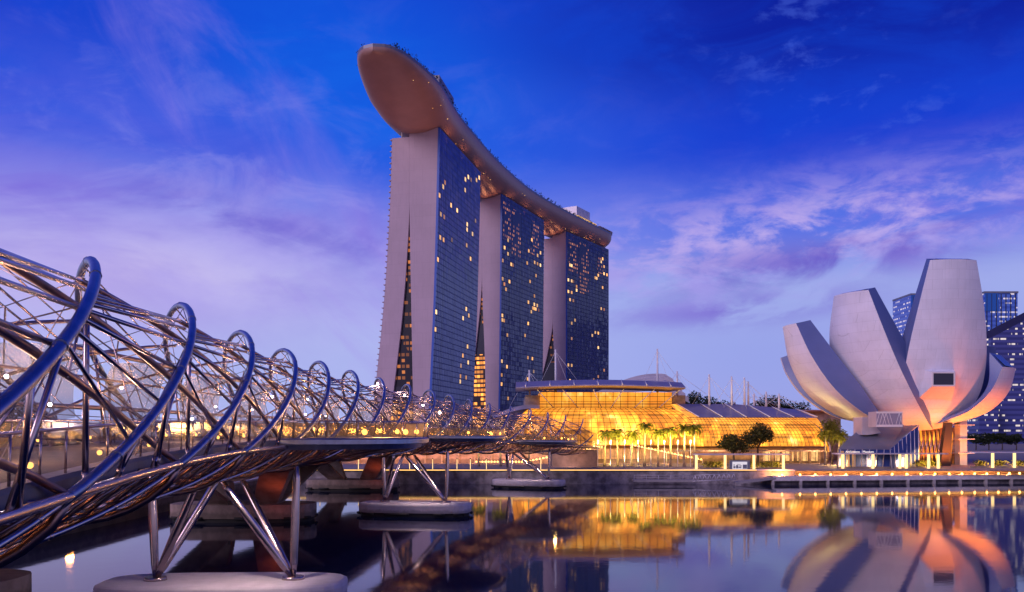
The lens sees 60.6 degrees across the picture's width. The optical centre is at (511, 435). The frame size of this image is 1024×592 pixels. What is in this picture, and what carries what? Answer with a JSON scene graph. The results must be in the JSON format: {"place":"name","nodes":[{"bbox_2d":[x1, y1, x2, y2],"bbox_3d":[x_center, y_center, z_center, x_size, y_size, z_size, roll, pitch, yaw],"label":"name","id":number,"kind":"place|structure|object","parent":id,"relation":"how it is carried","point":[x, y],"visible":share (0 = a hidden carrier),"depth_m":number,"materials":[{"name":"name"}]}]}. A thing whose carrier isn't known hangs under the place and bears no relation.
{"place":"outdoors","nodes":[
{"label":"outdoors","id":0,"kind":"place"},
{"bbox_2d":[0,0,1023,435],"label":"sky","id":1,"kind":"structure","parent":0,"point":[750,166],"materials":[{"name":"blue"}]},
{"bbox_2d":[3,484,1023,591],"bbox_3d":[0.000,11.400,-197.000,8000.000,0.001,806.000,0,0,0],"label":"water","id":2,"kind":"structure","parent":0,"point":[769,538],"depth_m":93.16,"materials":[{"name":"blue liquid"}]},
{"bbox_2d":[0,525,31,591],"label":"road bridge pier","id":3,"kind":"structure","parent":2,"relation":"in","point":[15,580],"depth_m":56.66,"materials":[{"name":"concrete"}]},
{"bbox_2d":[91,398,432,482],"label":"road bridge","id":4,"kind":"structure","parent":3,"relation":"on","point":[287,454],"depth_m":95.27,"materials":[{"name":"concrete"}]},
{"bbox_2d":[9,476,258,543],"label":"embankment wall","id":5,"kind":"structure","parent":2,"relation":"in","point":[163,504],"depth_m":127.44,"materials":[{"name":"concrete"}]},
{"bbox_2d":[93,466,347,591],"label":"bridge pier","id":6,"kind":"structure","parent":2,"relation":"in","point":[288,579],"depth_m":57.55,"materials":[{"name":"concrete"}]},
{"bbox_2d":[168,465,321,522],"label":"road bridge pier","id":7,"kind":"structure","parent":2,"relation":"in","point":[273,492],"depth_m":114.11,"materials":[{"name":"concrete"}]},
{"bbox_2d":[305,455,399,490],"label":"road bridge pier","id":8,"kind":"structure","parent":2,"relation":"in","point":[336,478],"depth_m":178.03,"materials":[{"name":"concrete"}]},
{"bbox_2d":[357,448,472,517],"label":"bridge pier","id":9,"kind":"structure","parent":2,"relation":"in","point":[444,508],"depth_m":122.77,"materials":[{"name":"concrete"}]},
{"bbox_2d":[233,469,794,483],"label":"seawall","id":10,"kind":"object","parent":2,"relation":"in","point":[568,476],"visible":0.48,"depth_m":204.60,"materials":[{"name":"concrete"}]},
{"bbox_2d":[491,449,566,488],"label":"bridge pier","id":11,"kind":"structure","parent":2,"relation":"in","point":[527,483],"depth_m":187.89,"materials":[{"name":"concrete"}]},
{"bbox_2d":[632,473,775,484],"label":"gangway","id":12,"kind":"object","parent":2,"relation":"in","point":[740,482],"visible":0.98,"depth_m":199.00,"materials":[{"name":"concrete"}]},
{"bbox_2d":[771,469,1023,484],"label":"boardwalk","id":13,"kind":"structure","parent":2,"relation":"in","point":[911,477],"depth_m":207.95,"materials":[{"name":"concrete"}]},
{"bbox_2d":[342,436,1023,470],"bbox_3d":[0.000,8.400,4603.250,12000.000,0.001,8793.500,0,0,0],"label":"ground","id":14,"kind":"structure","parent":0,"point":[986,457],"depth_m":243.08,"materials":[{"name":"grey concrete"}]},
{"bbox_2d":[0,248,602,568],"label":"helix bridge","id":15,"kind":"structure","parent":14,"relation":"on","point":[53,468],"depth_m":39.13,"materials":[{"name":"metal"}]},
{"bbox_2d":[371,127,480,444],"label":"hotel tower","id":16,"kind":"structure","parent":14,"relation":"on","point":[428,329],"depth_m":515.76,"materials":[{"name":"blue glass"}]},
{"bbox_2d":[355,42,611,246],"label":"roof deck","id":17,"kind":"structure","parent":16,"relation":"on","point":[407,94],"depth_m":503.72,"materials":[{"name":"grey metal"}]},
{"bbox_2d":[475,446,480,465],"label":"palm tree","id":18,"kind":"object","parent":14,"relation":"on","point":[478,458],"visible":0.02,"depth_m":235.78,"materials":[{"name":"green plant"}]},
{"bbox_2d":[473,194,543,444],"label":"hotel tower","id":19,"kind":"structure","parent":14,"relation":"on","point":[509,344],"depth_m":661.01,"materials":[{"name":"blue glass"}]},
{"bbox_2d":[542,231,608,391],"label":"hotel tower","id":20,"kind":"structure","parent":14,"relation":"on","point":[576,307],"depth_m":783.10,"materials":[{"name":"blue glass"}]},
{"bbox_2d":[341,349,840,463],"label":"shopping hall","id":21,"kind":"structure","parent":14,"relation":"on","point":[625,405],"depth_m":269.90,"materials":[{"name":"yellow glass"}]},
{"bbox_2d":[598,449,640,458],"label":"shop window","id":22,"kind":"structure","parent":21,"relation":"in","point":[636,452],"depth_m":266.12,"materials":[{"name":"yellow"}]},
{"bbox_2d":[665,449,676,458],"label":"shop window","id":23,"kind":"structure","parent":21,"relation":"in","point":[667,450],"depth_m":266.12,"materials":[{"name":"yellow"}]},
{"bbox_2d":[679,449,688,458],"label":"shop window","id":24,"kind":"structure","parent":21,"relation":"in","point":[686,453],"depth_m":266.12,"materials":[{"name":"yellow"}]},
{"bbox_2d":[763,452,769,460],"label":"shop window","id":25,"kind":"structure","parent":21,"relation":"in","point":[765,457],"depth_m":266.12,"materials":[{"name":"yellow"}]},
{"bbox_2d":[775,452,792,460],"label":"shop window","id":26,"kind":"structure","parent":21,"relation":"in","point":[777,457],"depth_m":266.12,"materials":[{"name":"yellow"}]},
{"bbox_2d":[797,452,807,460],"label":"shop window","id":27,"kind":"structure","parent":21,"relation":"in","point":[804,454],"depth_m":266.12,"materials":[{"name":"yellow"}]},
{"bbox_2d":[811,452,817,460],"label":"shop window","id":28,"kind":"structure","parent":21,"relation":"in","point":[814,455],"depth_m":266.12,"materials":[{"name":"yellow"}]},
{"bbox_2d":[597,430,612,465],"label":"palm tree","id":29,"kind":"object","parent":14,"relation":"on","point":[605,434],"visible":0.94,"depth_m":239.77,"materials":[{"name":"green plant"}]},
{"bbox_2d":[609,428,624,465],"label":"palm tree","id":30,"kind":"object","parent":14,"relation":"on","point":[616,434],"visible":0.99,"depth_m":238.66,"materials":[{"name":"green plant"}]},
{"bbox_2d":[624,430,642,465],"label":"palm tree","id":31,"kind":"object","parent":14,"relation":"on","point":[633,435],"visible":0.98,"depth_m":237.79,"materials":[{"name":"green plant"}]},
{"bbox_2d":[636,422,654,465],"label":"palm tree","id":32,"kind":"object","parent":14,"relation":"on","point":[645,426],"visible":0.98,"depth_m":237.06,"materials":[{"name":"green plant"}]},
{"bbox_2d":[651,429,666,465],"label":"palm tree","id":33,"kind":"object","parent":14,"relation":"on","point":[658,433],"visible":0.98,"depth_m":236.18,"materials":[{"name":"green plant"}]},
{"bbox_2d":[662,426,678,466],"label":"palm tree","id":34,"kind":"object","parent":14,"relation":"on","point":[670,431],"visible":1,"depth_m":235.26,"materials":[{"name":"green plant"}]},
{"bbox_2d":[676,424,693,466],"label":"palm tree","id":35,"kind":"object","parent":14,"relation":"on","point":[682,429],"visible":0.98,"depth_m":234.36,"materials":[{"name":"green plant"}]},
{"bbox_2d":[685,424,703,466],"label":"palm tree","id":36,"kind":"object","parent":14,"relation":"on","point":[697,428],"visible":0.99,"depth_m":233.35,"materials":[{"name":"green plant"}]},
{"bbox_2d":[685,391,706,410],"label":"hill tree","id":37,"kind":"object","parent":14,"relation":"on","point":[692,399],"visible":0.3,"depth_m":379.97,"materials":[{"name":"green plant"}]},
{"bbox_2d":[700,460,716,466],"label":"bush","id":38,"kind":"object","parent":14,"relation":"on","point":[707,465],"visible":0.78,"depth_m":218.27,"materials":[{"name":"green plant"}]},
{"bbox_2d":[697,395,719,410],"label":"hill tree","id":39,"kind":"object","parent":14,"relation":"on","point":[706,400],"visible":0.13,"depth_m":382.31,"materials":[{"name":"green plant"}]},
{"bbox_2d":[707,461,723,466],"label":"bush","id":40,"kind":"object","parent":14,"relation":"on","point":[718,464],"visible":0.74,"depth_m":218.24,"materials":[{"name":"green plant"}]},
{"bbox_2d":[717,400,735,407],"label":"hill tree","id":41,"kind":"object","parent":14,"relation":"on","point":[725,403],"visible":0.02,"depth_m":388.16,"materials":[{"name":"green plant"}]},
{"bbox_2d":[715,434,754,459],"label":"broadleaf tree","id":42,"kind":"object","parent":14,"relation":"on","point":[733,443],"visible":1,"depth_m":246.13,"materials":[{"name":"green plant"}]},
{"bbox_2d":[729,460,749,468],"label":"notice board","id":43,"kind":"object","parent":14,"relation":"on","point":[739,464],"visible":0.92,"depth_m":211.90,"materials":[{"name":"grey"}]},
{"bbox_2d":[692,454,790,468],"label":"pergola","id":44,"kind":"object","parent":14,"relation":"on","point":[753,467],"visible":0.71,"depth_m":214.74,"materials":[{"name":"grey"}]},
{"bbox_2d":[750,461,759,466],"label":"bush","id":45,"kind":"object","parent":14,"relation":"on","point":[751,464],"visible":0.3,"depth_m":218.21,"materials":[{"name":"green plant"}]},
{"bbox_2d":[740,422,774,464],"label":"broadleaf tree","id":46,"kind":"object","parent":14,"relation":"on","point":[755,434],"visible":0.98,"depth_m":248.55,"materials":[{"name":"green plant"}]},
{"bbox_2d":[755,461,772,466],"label":"bush","id":47,"kind":"object","parent":14,"relation":"on","point":[767,464],"visible":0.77,"depth_m":218.26,"materials":[{"name":"green plant"}]},
{"bbox_2d":[750,396,785,407],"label":"hill tree","id":48,"kind":"object","parent":14,"relation":"on","point":[760,403],"visible":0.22,"depth_m":397.22,"materials":[{"name":"green plant"}]},
{"bbox_2d":[758,394,791,409],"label":"hill tree","id":49,"kind":"object","parent":14,"relation":"on","point":[775,402],"visible":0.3,"depth_m":397.23,"materials":[{"name":"green plant"}]},
{"bbox_2d":[769,461,781,466],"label":"bush","id":50,"kind":"object","parent":14,"relation":"on","point":[775,464],"visible":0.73,"depth_m":218.28,"materials":[{"name":"green plant"}]},
{"bbox_2d":[783,401,810,409],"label":"hill tree","id":51,"kind":"object","parent":14,"relation":"on","point":[800,403],"visible":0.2,"depth_m":398.05,"materials":[{"name":"green plant"}]},
{"bbox_2d":[816,430,831,464],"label":"palm tree","id":52,"kind":"object","parent":14,"relation":"on","point":[824,435],"visible":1,"depth_m":245.76,"materials":[{"name":"green plant"}]},
{"bbox_2d":[819,418,848,463],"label":"broadleaf tree","id":53,"kind":"object","parent":14,"relation":"on","point":[832,426],"visible":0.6,"depth_m":250.79,"materials":[{"name":"green plant"}]},
{"bbox_2d":[829,432,848,464],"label":"palm tree","id":54,"kind":"object","parent":14,"relation":"on","point":[840,437],"visible":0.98,"depth_m":243.47,"materials":[{"name":"green plant"}]},
{"bbox_2d":[838,412,918,467],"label":"entrance pavilion","id":55,"kind":"structure","parent":14,"relation":"on","point":[880,430],"depth_m":224.48,"materials":[{"name":"white glass"}]},
{"bbox_2d":[832,453,947,468],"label":"pergola","id":56,"kind":"object","parent":14,"relation":"on","point":[906,461],"visible":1,"depth_m":220.74,"materials":[{"name":"grey"}]},
{"bbox_2d":[845,451,873,452],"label":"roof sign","id":57,"kind":"object","parent":56,"relation":"on","point":[859,451],"visible":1,"depth_m":219.75,"materials":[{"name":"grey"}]},
{"bbox_2d":[780,259,1015,465],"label":"lotus museum","id":58,"kind":"structure","parent":14,"relation":"on","point":[937,370],"depth_m":236.26,"materials":[{"name":"white concrete"}]},
{"bbox_2d":[914,460,926,466],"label":"bush","id":59,"kind":"object","parent":14,"relation":"on","point":[919,462],"visible":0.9,"depth_m":224.32,"materials":[{"name":"green plant"}]},
{"bbox_2d":[923,460,941,466],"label":"bush","id":60,"kind":"object","parent":14,"relation":"on","point":[933,463],"visible":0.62,"depth_m":224.23,"materials":[{"name":"green plant"}]},
{"bbox_2d":[953,405,997,443],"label":"office block","id":61,"kind":"structure","parent":14,"relation":"on","point":[987,423],"depth_m":840.00,"materials":[{"name":"blue glass"}]},
{"bbox_2d":[967,433,991,449],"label":"shore tree","id":62,"kind":"object","parent":14,"relation":"on","point":[974,439],"visible":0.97,"depth_m":498.04,"materials":[{"name":"green plant"}]},
{"bbox_2d":[973,459,990,465],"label":"bush","id":63,"kind":"object","parent":14,"relation":"on","point":[980,463],"visible":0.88,"depth_m":228.82,"materials":[{"name":"green plant"}]},
{"bbox_2d":[977,432,1002,449],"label":"shore tree","id":64,"kind":"object","parent":14,"relation":"on","point":[988,436],"visible":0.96,"depth_m":497.63,"materials":[{"name":"green plant"}]},
{"bbox_2d":[964,452,1023,467],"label":"pergola","id":65,"kind":"object","parent":14,"relation":"on","point":[992,460],"visible":1,"depth_m":225.95,"materials":[{"name":"grey"}]},
{"bbox_2d":[989,433,1013,449],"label":"shore tree","id":66,"kind":"object","parent":14,"relation":"on","point":[1004,437],"visible":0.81,"depth_m":497.40,"materials":[{"name":"green plant"}]},
{"bbox_2d":[994,460,1009,465],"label":"bush","id":67,"kind":"object","parent":14,"relation":"on","point":[1000,462],"visible":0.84,"depth_m":228.84,"materials":[{"name":"green plant"}]},
{"bbox_2d":[1005,433,1023,449],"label":"shore tree","id":68,"kind":"object","parent":14,"relation":"on","point":[1016,440],"visible":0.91,"depth_m":499.03,"materials":[{"name":"green plant"}]},
{"bbox_2d":[1010,460,1023,465],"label":"bush","id":69,"kind":"object","parent":14,"relation":"on","point":[1018,463],"visible":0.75,"depth_m":228.71,"materials":[{"name":"green plant"}]},
{"bbox_2d":[892,293,915,441],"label":"office tower","id":70,"kind":"structure","parent":0,"point":[902,305],"depth_m":1082.31,"materials":[{"name":"blue glass"}]},
{"bbox_2d":[982,291,1017,331],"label":"office tower","id":71,"kind":"structure","parent":0,"point":[1000,307],"depth_m":1000.00,"materials":[{"name":"blue glass"}]},
{"bbox_2d":[986,313,1023,443],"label":"office tower","id":72,"kind":"structure","parent":0,"point":[1006,339],"depth_m":860.00,"materials":[{"name":"blue glass"}]}
]}

